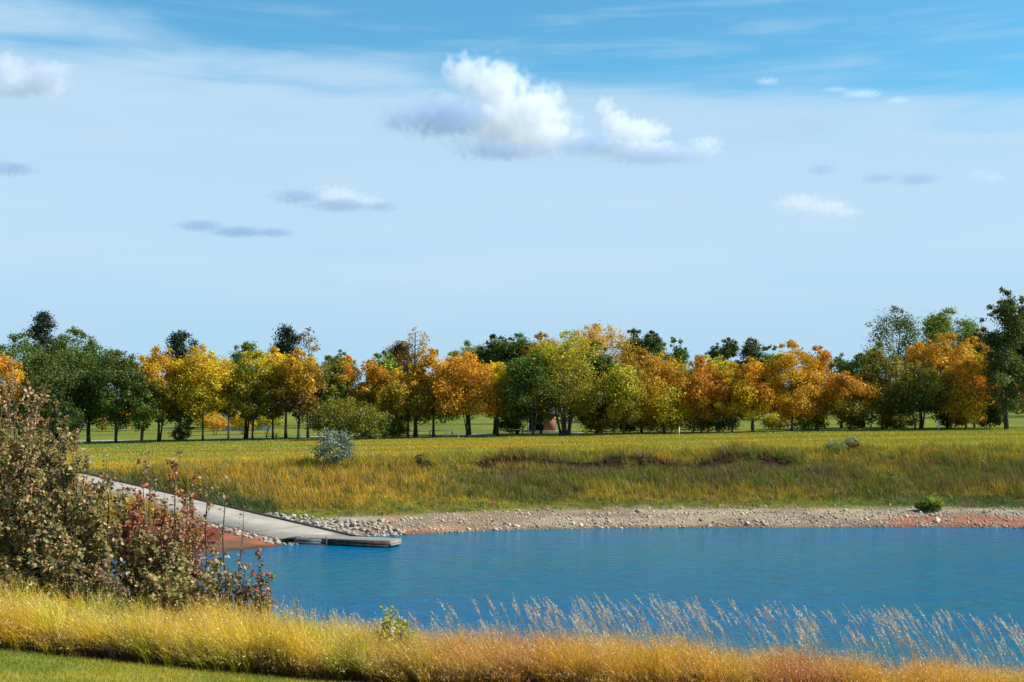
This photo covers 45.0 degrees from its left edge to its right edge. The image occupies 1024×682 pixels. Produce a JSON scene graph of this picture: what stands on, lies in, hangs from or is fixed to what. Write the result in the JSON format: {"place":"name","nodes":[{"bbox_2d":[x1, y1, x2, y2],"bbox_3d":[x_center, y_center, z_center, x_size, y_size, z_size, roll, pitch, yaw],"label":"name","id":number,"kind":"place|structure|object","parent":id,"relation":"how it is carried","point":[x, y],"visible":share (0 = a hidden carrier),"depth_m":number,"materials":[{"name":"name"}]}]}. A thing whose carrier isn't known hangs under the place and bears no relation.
{"place":"outdoors","nodes":[
{"label":"outdoors","id":0,"kind":"place"},
{"bbox_2d":[0,408,1023,681],"bbox_3d":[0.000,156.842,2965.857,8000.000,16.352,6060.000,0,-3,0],"label":"ground","id":1,"kind":"structure","parent":0,"point":[480,426],"depth_m":92.05,"materials":[{"name":"plant"}]},
{"bbox_2d":[0,353,27,404],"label":"maple tree","id":2,"kind":"object","parent":1,"relation":"on","point":[4,368],"visible":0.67,"depth_m":151.80,"materials":[{"name":"orange plant"}]},
{"bbox_2d":[0,372,30,561],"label":"sapling","id":3,"kind":"object","parent":1,"relation":"on","point":[5,390],"visible":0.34,"depth_m":22.92,"materials":[{"name":"brown plant"}]},
{"bbox_2d":[0,494,35,596],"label":"sapling","id":4,"kind":"object","parent":1,"relation":"on","point":[14,533],"visible":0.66,"depth_m":22.22,"materials":[{"name":"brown plant"}]},
{"bbox_2d":[0,374,44,587],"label":"sapling","id":5,"kind":"object","parent":1,"relation":"on","point":[3,428],"visible":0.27,"depth_m":22.84,"materials":[{"name":"brown plant"}]},
{"bbox_2d":[0,355,50,588],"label":"sapling","id":6,"kind":"object","parent":1,"relation":"on","point":[28,407],"visible":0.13,"depth_m":23.65,"materials":[{"name":"brown plant"}]},
{"bbox_2d":[0,416,50,595],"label":"sapling","id":7,"kind":"object","parent":1,"relation":"on","point":[6,500],"visible":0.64,"depth_m":22.35,"materials":[{"name":"brown plant"}]},
{"bbox_2d":[0,330,57,435],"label":"elm tree","id":8,"kind":"object","parent":1,"relation":"on","point":[14,353],"visible":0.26,"depth_m":164.28,"materials":[{"name":"green plant"}]},
{"bbox_2d":[3,381,63,586],"bbox_3d":[-9.433,3.167,23.867,1.671,4.792,1.127,0,-3,-9],"label":"sapling","id":9,"kind":"object","parent":1,"relation":"on","point":[26,392],"visible":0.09,"depth_m":23.91,"materials":[{"name":"brown plant"}]},
{"bbox_2d":[13,308,71,432],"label":"pine tree","id":10,"kind":"object","parent":1,"relation":"on","point":[42,319],"visible":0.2,"depth_m":169.36,"materials":[{"name":"green plant"}]},
{"bbox_2d":[28,399,73,593],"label":"sapling","id":11,"kind":"object","parent":1,"relation":"on","point":[45,451],"visible":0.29,"depth_m":23.50,"materials":[{"name":"brown plant"}]},
{"bbox_2d":[23,381,78,591],"bbox_3d":[-9.199,3.232,24.174,1.376,4.896,0.985,1,-3,-20],"label":"sapling","id":12,"kind":"object","parent":1,"relation":"on","point":[45,420],"visible":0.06,"depth_m":24.16,"materials":[{"name":"brown plant"}]},
{"bbox_2d":[0,513,102,611],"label":"sapling","id":13,"kind":"object","parent":1,"relation":"on","point":[56,562],"visible":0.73,"depth_m":21.59,"materials":[{"name":"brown plant"}]},
{"bbox_2d":[10,349,101,440],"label":"elm tree","id":14,"kind":"object","parent":1,"relation":"on","point":[58,395],"visible":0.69,"depth_m":154.29,"materials":[{"name":"green plant"}]},
{"bbox_2d":[25,415,102,608],"bbox_3d":[-8.276,3.391,22.989,1.634,4.028,0.958,1,-3,-21],"label":"sapling","id":15,"kind":"object","parent":1,"relation":"on","point":[71,477],"visible":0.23,"depth_m":23.03,"materials":[{"name":"brown plant"}]},
{"bbox_2d":[36,428,92,596],"bbox_3d":[-8.550,3.637,23.731,1.193,3.957,1.149,2,-4,-38],"label":"sapling","id":16,"kind":"object","parent":1,"relation":"on","point":[73,451],"visible":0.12,"depth_m":23.67,"materials":[{"name":"brown plant"}]},
{"bbox_2d":[43,400,91,442],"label":"willow shrub","id":17,"kind":"object","parent":1,"relation":"on","point":[71,427],"visible":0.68,"depth_m":145.30,"materials":[{"name":"green plant"}]},
{"bbox_2d":[42,326,104,431],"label":"elm tree","id":18,"kind":"object","parent":1,"relation":"on","point":[75,333],"visible":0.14,"depth_m":171.52,"materials":[{"name":"green plant"}]},
{"bbox_2d":[43,334,124,442],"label":"elm tree","id":19,"kind":"object","parent":1,"relation":"on","point":[83,356],"visible":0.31,"depth_m":158.95,"materials":[{"name":"green plant"}]},
{"bbox_2d":[49,448,119,601],"bbox_3d":[-7.815,3.652,22.590,1.179,3.385,1.216,0,-3,0],"label":"sapling","id":20,"kind":"object","parent":1,"relation":"on","point":[93,526],"visible":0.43,"depth_m":22.44,"materials":[{"name":"brown plant"}]},
{"bbox_2d":[59,547,129,614],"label":"sapling","id":21,"kind":"object","parent":1,"relation":"on","point":[107,579],"visible":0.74,"depth_m":21.49,"materials":[{"name":"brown plant"}]},
{"bbox_2d":[79,453,131,608],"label":"sapling","id":22,"kind":"object","parent":1,"relation":"on","point":[116,497],"visible":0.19,"depth_m":23.80,"materials":[{"name":"brown plant"}]},
{"bbox_2d":[75,349,149,442],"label":"elm tree","id":23,"kind":"object","parent":1,"relation":"on","point":[116,371],"visible":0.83,"depth_m":153.92,"materials":[{"name":"green plant"}]},
{"bbox_2d":[91,488,164,610],"bbox_3d":[-6.970,4.027,22.456,1.287,2.698,0.933,1,-3,-26],"label":"sapling","id":24,"kind":"object","parent":1,"relation":"on","point":[137,587],"visible":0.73,"depth_m":22.40,"materials":[{"name":"brown plant"}]},
{"bbox_2d":[119,372,164,443],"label":"ash tree","id":25,"kind":"object","parent":1,"relation":"on","point":[138,414],"visible":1,"depth_m":151.87,"materials":[{"name":"green plant"}]},
{"bbox_2d":[112,454,171,615],"bbox_3d":[-7.093,4.004,23.687,1.214,3.646,1.025,0,-3,0],"label":"sapling","id":26,"kind":"object","parent":1,"relation":"on","point":[140,500],"visible":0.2,"depth_m":23.72,"materials":[{"name":"red plant"}]},
{"bbox_2d":[116,479,171,614],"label":"sapling","id":27,"kind":"object","parent":1,"relation":"on","point":[136,519],"visible":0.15,"depth_m":23.30,"materials":[{"name":"red plant"}]},
{"bbox_2d":[122,344,195,441],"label":"maple tree","id":28,"kind":"object","parent":1,"relation":"on","point":[153,364],"visible":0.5,"depth_m":156.18,"materials":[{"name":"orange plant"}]},
{"bbox_2d":[125,487,205,610],"bbox_3d":[-6.361,4.134,22.797,1.554,2.877,1.067,0,-3,0],"label":"sapling","id":29,"kind":"object","parent":1,"relation":"on","point":[181,529],"visible":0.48,"depth_m":22.84,"materials":[{"name":"brown plant"}]},
{"bbox_2d":[3,468,347,542],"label":"boat ramp","id":30,"kind":"object","parent":1,"relation":"on","point":[270,527],"visible":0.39,"depth_m":81.96,"materials":[{"name":"concrete"}]},
{"bbox_2d":[133,542,218,624],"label":"sapling","id":31,"kind":"object","parent":1,"relation":"on","point":[177,584],"visible":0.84,"depth_m":21.61,"materials":[{"name":"green plant"}]},
{"bbox_2d":[149,449,205,605],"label":"sapling","id":32,"kind":"object","parent":1,"relation":"on","point":[173,467],"visible":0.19,"depth_m":24.33,"materials":[{"name":"red plant"}]},
{"bbox_2d":[150,490,204,607],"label":"sapling","id":33,"kind":"object","parent":1,"relation":"on","point":[190,496],"visible":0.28,"depth_m":22.99,"materials":[{"name":"brown plant"}]},
{"bbox_2d":[167,406,194,441],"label":"willow shrub","id":34,"kind":"object","parent":1,"relation":"on","point":[178,434],"visible":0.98,"depth_m":155.12,"materials":[{"name":"green plant"}]},
{"bbox_2d":[158,329,205,439],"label":"pine tree","id":35,"kind":"object","parent":1,"relation":"on","point":[177,345],"visible":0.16,"depth_m":165.62,"materials":[{"name":"green plant"}]},
{"bbox_2d":[0,647,364,681],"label":"lawn grass","id":36,"kind":"structure","parent":1,"relation":"on","point":[34,673],"depth_m":16.77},
{"bbox_2d":[168,343,238,440],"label":"maple tree","id":37,"kind":"object","parent":1,"relation":"on","point":[212,372],"visible":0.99,"depth_m":154.67,"materials":[{"name":"yellow plant"}]},
{"bbox_2d":[193,532,239,615],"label":"sapling","id":38,"kind":"object","parent":1,"relation":"on","point":[215,566],"visible":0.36,"depth_m":23.11,"materials":[{"name":"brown plant"}]},
{"bbox_2d":[79,471,362,536],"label":"kerb","id":39,"kind":"structure","parent":1,"relation":"on","point":[280,518],"depth_m":84.72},
{"bbox_2d":[210,562,254,622],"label":"sapling","id":40,"kind":"object","parent":1,"relation":"on","point":[239,592],"visible":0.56,"depth_m":22.79,"materials":[{"name":"brown plant"}]},
{"bbox_2d":[226,341,262,438],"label":"ash tree","id":41,"kind":"object","parent":1,"relation":"on","point":[246,345],"visible":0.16,"depth_m":167.42,"materials":[{"name":"green plant"}]},
{"bbox_2d":[223,349,281,439],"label":"ash tree","id":42,"kind":"object","parent":1,"relation":"on","point":[240,398],"visible":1,"depth_m":156.08,"materials":[{"name":"green plant"}]},
{"bbox_2d":[243,547,276,624],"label":"sapling","id":43,"kind":"object","parent":1,"relation":"on","point":[260,581],"visible":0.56,"depth_m":22.50,"materials":[{"name":"brown plant"}]},
{"bbox_2d":[249,345,297,438],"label":"ash tree","id":44,"kind":"object","parent":1,"relation":"on","point":[273,358],"visible":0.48,"depth_m":158.05,"materials":[{"name":"yellow plant"}]},
{"bbox_2d":[248,323,307,437],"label":"pine tree","id":45,"kind":"object","parent":1,"relation":"on","point":[285,345],"visible":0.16,"depth_m":167.27,"materials":[{"name":"green plant"}]},
{"bbox_2d":[271,347,326,438],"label":"maple tree","id":46,"kind":"object","parent":1,"relation":"on","point":[299,395],"visible":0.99,"depth_m":154.61,"materials":[{"name":"yellow plant"}]},
{"bbox_2d":[307,355,355,436],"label":"ash tree","id":47,"kind":"object","parent":1,"relation":"on","point":[331,375],"visible":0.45,"depth_m":158.49,"materials":[{"name":"green plant"}]},
{"bbox_2d":[306,426,356,463],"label":"silver shrub","id":48,"kind":"object","parent":1,"relation":"on","point":[341,440],"visible":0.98,"depth_m":99.43,"materials":[{"name":"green plant"}]},
{"bbox_2d":[303,395,386,438],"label":"willow shrub","id":49,"kind":"object","parent":1,"relation":"on","point":[356,417],"visible":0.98,"depth_m":148.93,"materials":[{"name":"green plant"}]},
{"bbox_2d":[328,354,367,435],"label":"maple tree","id":50,"kind":"object","parent":1,"relation":"on","point":[350,371],"visible":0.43,"depth_m":160.16,"materials":[{"name":"orange plant"}]},
{"bbox_2d":[346,358,388,437],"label":"maple tree","id":51,"kind":"object","parent":1,"relation":"on","point":[369,395],"visible":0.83,"depth_m":158.77,"materials":[{"name":"orange plant"}]},
{"bbox_2d":[353,407,398,438],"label":"willow shrub","id":52,"kind":"object","parent":1,"relation":"on","point":[385,425],"visible":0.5,"depth_m":152.72,"materials":[{"name":"green plant"}]},
{"bbox_2d":[363,350,403,436],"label":"ash tree","id":53,"kind":"object","parent":1,"relation":"on","point":[388,362],"visible":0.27,"depth_m":165.83,"materials":[{"name":"green plant"}]},
{"bbox_2d":[374,605,416,656],"bbox_3d":[-1.819,4.701,19.404,0.484,1.131,0.865,-2,-4,35],"label":"leafy plant","id":54,"kind":"object","parent":1,"relation":"on","point":[398,621],"visible":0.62,"depth_m":19.34,"materials":[{"name":"green plant"}]},
{"bbox_2d":[379,338,413,435],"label":"tree","id":55,"kind":"object","parent":1,"relation":"on","point":[400,351],"visible":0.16,"depth_m":168.35,"materials":[{"name":"green plant"}]},
{"bbox_2d":[374,361,436,436],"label":"maple tree","id":56,"kind":"object","parent":1,"relation":"on","point":[397,396],"visible":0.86,"depth_m":155.06,"materials":[{"name":"yellow plant"}]},
{"bbox_2d":[402,326,430,436],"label":"birch tree","id":57,"kind":"object","parent":1,"relation":"on","point":[415,429],"visible":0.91,"depth_m":157.77,"materials":[{"name":"green plant"}]},
{"bbox_2d":[408,347,467,437],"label":"maple tree","id":58,"kind":"object","parent":1,"relation":"on","point":[433,363],"visible":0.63,"depth_m":155.54,"materials":[{"name":"orange plant"}]},
{"bbox_2d":[424,350,506,436],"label":"maple tree","id":59,"kind":"object","parent":1,"relation":"on","point":[481,402],"visible":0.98,"depth_m":153.50,"materials":[{"name":"orange plant"}]},
{"bbox_2d":[446,339,488,434],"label":"elm tree","id":60,"kind":"object","parent":1,"relation":"on","point":[465,343],"visible":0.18,"depth_m":170.98,"materials":[{"name":"orange plant"}]},
{"bbox_2d":[471,333,518,433],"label":"elm tree","id":61,"kind":"object","parent":1,"relation":"on","point":[491,346],"visible":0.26,"depth_m":169.88,"materials":[{"name":"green plant"}]},
{"bbox_2d":[478,360,514,435],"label":"ash tree","id":62,"kind":"object","parent":1,"relation":"on","point":[498,377],"visible":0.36,"depth_m":157.40,"materials":[{"name":"yellow plant"}]},
{"bbox_2d":[485,333,536,433],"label":"elm tree","id":63,"kind":"object","parent":1,"relation":"on","point":[509,348],"visible":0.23,"depth_m":168.10,"materials":[{"name":"green plant"}]},
{"bbox_2d":[0,567,1023,681],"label":"tall grass","id":64,"kind":"structure","parent":1,"relation":"on","point":[221,641],"depth_m":18.24,"materials":[{"name":"plant"}]},
{"bbox_2d":[0,371,1023,431],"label":"distant woods","id":65,"kind":"object","parent":1,"relation":"on","point":[101,423],"visible":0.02,"depth_m":257.02,"materials":[{"name":"green plant"}]},
{"bbox_2d":[2,436,1023,531],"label":"bank grass","id":66,"kind":"structure","parent":1,"relation":"on","point":[262,472],"depth_m":97.36,"materials":[{"name":"plant"}]},
{"bbox_2d":[3,426,1023,454],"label":"field grass","id":67,"kind":"structure","parent":1,"relation":"on","point":[637,438],"depth_m":136.14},
{"bbox_2d":[490,350,567,435],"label":"elm tree","id":68,"kind":"object","parent":1,"relation":"on","point":[520,369],"visible":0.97,"depth_m":152.58,"materials":[{"name":"green plant"}]},
{"bbox_2d":[523,329,610,434],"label":"ash tree","id":69,"kind":"object","parent":1,"relation":"on","point":[565,354],"visible":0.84,"depth_m":154.67,"materials":[{"name":"green plant"}]},
{"bbox_2d":[566,340,624,433],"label":"elm tree","id":70,"kind":"object","parent":1,"relation":"on","point":[607,359],"visible":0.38,"depth_m":160.43,"materials":[{"name":"green plant"}]},
{"bbox_2d":[560,320,640,397],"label":"maple tree","id":71,"kind":"object","parent":1,"relation":"on","point":[599,338],"visible":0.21,"depth_m":168.07,"materials":[{"name":"yellow plant"}]},
{"bbox_2d":[575,405,625,432],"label":"willow shrub","id":72,"kind":"object","parent":1,"relation":"on","point":[595,424],"visible":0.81,"depth_m":160.88,"materials":[{"name":"green plant"}]},
{"bbox_2d":[598,363,652,433],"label":"ash tree","id":73,"kind":"object","parent":1,"relation":"on","point":[621,386],"visible":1,"depth_m":151.74,"materials":[{"name":"yellow plant"}]},
{"bbox_2d":[617,347,666,432],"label":"maple tree","id":74,"kind":"object","parent":1,"relation":"on","point":[638,362],"visible":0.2,"depth_m":163.26,"materials":[{"name":"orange plant"}]},
{"bbox_2d":[635,330,669,430],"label":"poplar tree","id":75,"kind":"object","parent":1,"relation":"on","point":[652,340],"visible":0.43,"depth_m":175.59,"materials":[{"name":"green plant"}]},
{"bbox_2d":[634,350,703,433],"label":"ash tree","id":76,"kind":"object","parent":1,"relation":"on","point":[663,411],"visible":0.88,"depth_m":154.41,"materials":[{"name":"yellow plant"}]},
{"bbox_2d":[662,337,691,403],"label":"poplar tree","id":77,"kind":"object","parent":1,"relation":"on","point":[683,354],"visible":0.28,"depth_m":178.50,"materials":[{"name":"green plant"}]},
{"bbox_2d":[377,504,1023,534],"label":"gravel","id":78,"kind":"structure","parent":1,"relation":"on","point":[755,520],"depth_m":87.71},
{"bbox_2d":[672,355,730,432],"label":"maple tree","id":79,"kind":"object","parent":1,"relation":"on","point":[704,379],"visible":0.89,"depth_m":154.72,"materials":[{"name":"orange plant"}]},
{"bbox_2d":[675,354,735,431],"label":"ash tree","id":80,"kind":"object","parent":1,"relation":"on","point":[720,366],"visible":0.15,"depth_m":164.90,"materials":[{"name":"yellow plant"}]},
{"bbox_2d":[697,413,743,431],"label":"willow shrub","id":81,"kind":"object","parent":1,"relation":"on","point":[724,422],"visible":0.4,"depth_m":158.80,"materials":[{"name":"green plant"}]},
{"bbox_2d":[717,337,740,378],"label":"poplar tree","id":82,"kind":"object","parent":1,"relation":"on","point":[728,350],"visible":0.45,"depth_m":179.50,"materials":[{"name":"green plant"}]},
{"bbox_2d":[708,360,752,431],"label":"maple tree","id":83,"kind":"object","parent":1,"relation":"on","point":[731,410],"visible":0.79,"depth_m":153.36,"materials":[{"name":"orange plant"}]},
{"bbox_2d":[735,337,764,428],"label":"poplar tree","id":84,"kind":"object","parent":1,"relation":"on","point":[750,348],"visible":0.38,"depth_m":179.36,"materials":[{"name":"green plant"}]},
{"bbox_2d":[729,356,776,432],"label":"maple tree","id":85,"kind":"object","parent":1,"relation":"on","point":[759,397],"visible":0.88,"depth_m":152.52,"materials":[{"name":"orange plant"}]},
{"bbox_2d":[760,339,831,431],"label":"maple tree","id":86,"kind":"object","parent":1,"relation":"on","point":[790,402],"visible":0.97,"depth_m":153.60,"materials":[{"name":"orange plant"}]},
{"bbox_2d":[793,345,839,430],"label":"maple tree","id":87,"kind":"object","parent":1,"relation":"on","point":[824,356],"visible":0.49,"depth_m":156.28,"materials":[{"name":"orange plant"}]},
{"bbox_2d":[821,352,859,427],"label":"elm tree","id":88,"kind":"object","parent":1,"relation":"on","point":[839,365],"visible":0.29,"depth_m":172.80,"materials":[{"name":"green plant"}]},
{"bbox_2d":[817,370,885,430],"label":"maple tree","id":89,"kind":"object","parent":1,"relation":"on","point":[849,386],"visible":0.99,"depth_m":153.91,"materials":[{"name":"orange plant"}]},
{"bbox_2d":[830,399,877,429],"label":"willow shrub","id":90,"kind":"object","parent":1,"relation":"on","point":[858,423],"visible":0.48,"depth_m":155.54,"materials":[{"name":"green plant"}]},
{"bbox_2d":[852,341,908,429],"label":"ash tree","id":91,"kind":"object","parent":1,"relation":"on","point":[877,365],"visible":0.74,"depth_m":156.10,"materials":[{"name":"green plant"}]},
{"bbox_2d":[860,305,930,414],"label":"cottonwood tree","id":92,"kind":"object","parent":1,"relation":"on","point":[901,323],"visible":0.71,"depth_m":169.05,"materials":[{"name":"green plant"}]},
{"bbox_2d":[873,410,918,427],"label":"willow shrub","id":93,"kind":"object","parent":1,"relation":"on","point":[901,422],"visible":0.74,"depth_m":164.38,"materials":[{"name":"green plant"}]},
{"bbox_2d":[879,360,953,429],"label":"oak tree","id":94,"kind":"object","parent":1,"relation":"on","point":[907,400],"visible":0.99,"depth_m":151.60,"materials":[{"name":"green plant"}]},
{"bbox_2d":[890,342,944,427],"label":"maple tree","id":95,"kind":"object","parent":1,"relation":"on","point":[910,351],"visible":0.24,"depth_m":161.43,"materials":[{"name":"orange plant"}]},
{"bbox_2d":[908,331,979,427],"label":"maple tree","id":96,"kind":"object","parent":1,"relation":"on","point":[945,354],"visible":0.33,"depth_m":157.66,"materials":[{"name":"orange plant"}]},
{"bbox_2d":[913,306,981,372],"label":"cottonwood tree","id":97,"kind":"object","parent":1,"relation":"on","point":[935,325],"visible":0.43,"depth_m":170.95,"materials":[{"name":"green plant"}]},
{"bbox_2d":[937,360,997,429],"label":"maple tree","id":98,"kind":"object","parent":1,"relation":"on","point":[969,411],"visible":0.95,"depth_m":151.21,"materials":[{"name":"orange plant"}]},
{"bbox_2d":[954,335,997,427],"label":"maple tree","id":99,"kind":"object","parent":1,"relation":"on","point":[978,356],"visible":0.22,"depth_m":159.09,"materials":[{"name":"orange plant"}]},
{"bbox_2d":[972,399,1003,428],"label":"willow shrub","id":100,"kind":"object","parent":1,"relation":"on","point":[992,416],"visible":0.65,"depth_m":154.45,"materials":[{"name":"green plant"}]},
{"bbox_2d":[979,286,1023,429],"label":"poplar tree","id":101,"kind":"object","parent":1,"relation":"on","point":[1009,318],"visible":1,"depth_m":149.56,"materials":[{"name":"green plant"}]},
{"bbox_2d":[1004,295,1023,409],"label":"poplar tree","id":102,"kind":"object","parent":1,"relation":"on","point":[1021,350],"visible":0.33,"depth_m":154.00,"materials":[{"name":"green plant"}]},
{"bbox_2d":[0,0,1023,400],"label":"sky","id":103,"kind":"structure","parent":0,"point":[361,174],"materials":[{"name":"blue"}]},
{"bbox_2d":[70,527,1023,679],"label":"lake water","id":104,"kind":"structure","parent":0,"point":[974,572],"depth_m":59.63,"materials":[{"name":"liquid"}]},
{"bbox_2d":[279,535,401,547],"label":"dock","id":105,"kind":"object","parent":104,"relation":"on","point":[326,540],"visible":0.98,"depth_m":74.82,"materials":[{"name":"grey wood"}]},
{"bbox_2d":[331,593,1023,681],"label":"seed grass","id":106,"kind":"structure","parent":0,"point":[586,630],"depth_m":20.36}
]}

